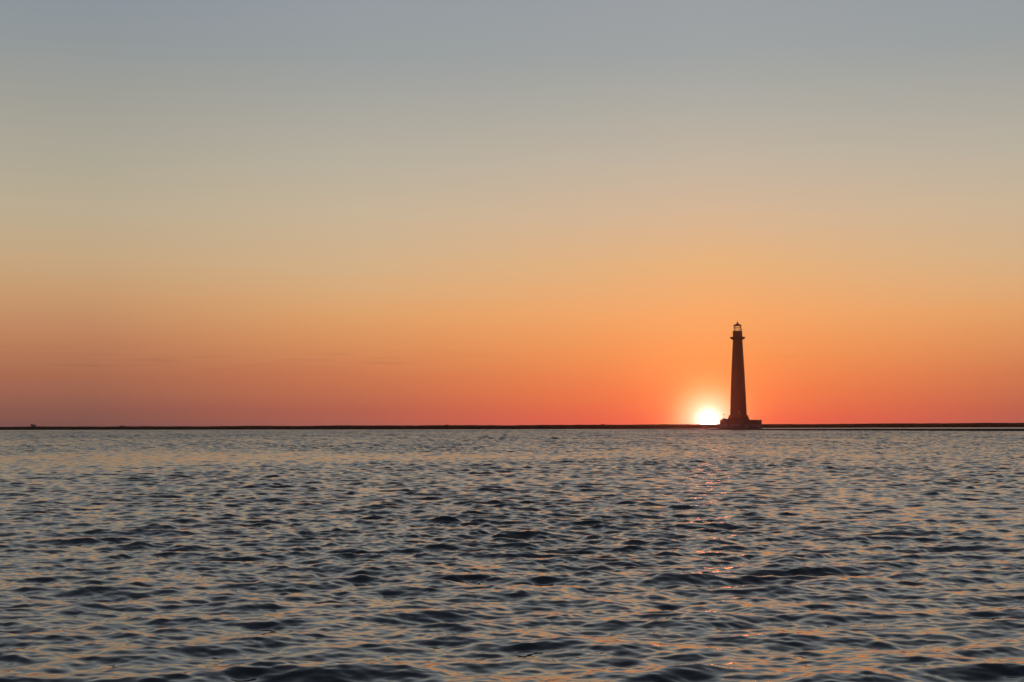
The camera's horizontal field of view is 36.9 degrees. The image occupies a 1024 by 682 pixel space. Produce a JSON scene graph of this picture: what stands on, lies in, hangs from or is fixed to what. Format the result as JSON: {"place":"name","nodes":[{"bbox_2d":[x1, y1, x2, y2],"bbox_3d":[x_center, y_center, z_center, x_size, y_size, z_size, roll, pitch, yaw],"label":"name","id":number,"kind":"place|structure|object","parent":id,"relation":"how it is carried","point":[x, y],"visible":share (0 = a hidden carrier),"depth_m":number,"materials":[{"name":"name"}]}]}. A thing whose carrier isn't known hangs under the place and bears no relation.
{"place":"outdoors","nodes":[
{"label":"outdoors","id":0,"kind":"place"},
{"bbox_2d":[0,427,1023,681],"bbox_3d":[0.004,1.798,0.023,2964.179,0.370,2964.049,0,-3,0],"label":"water","id":1,"kind":"structure","parent":0,"point":[492,555],"depth_m":21.16,"materials":[{"name":"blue liquid"}]},
{"bbox_2d":[717,321,761,428],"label":"lighthouse","id":2,"kind":"object","parent":1,"relation":"in","point":[738,417],"visible":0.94,"depth_m":725.91,"materials":[{"name":"brick"}]},
{"bbox_2d":[0,423,1023,429],"bbox_3d":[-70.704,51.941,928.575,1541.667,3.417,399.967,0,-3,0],"label":"shore","id":3,"kind":"structure","parent":0,"point":[871,425],"depth_m":800.10,"materials":[{"name":"black"}]},
{"bbox_2d":[0,0,1023,426],"label":"sky","id":4,"kind":"structure","parent":0,"point":[213,212],"materials":[{"name":"orange"}]},
{"bbox_2d":[669,429,1023,430],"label":"sandbar","id":5,"kind":"structure","parent":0,"point":[878,429],"depth_m":441.82,"materials":[{"name":"black sand"}]}
]}

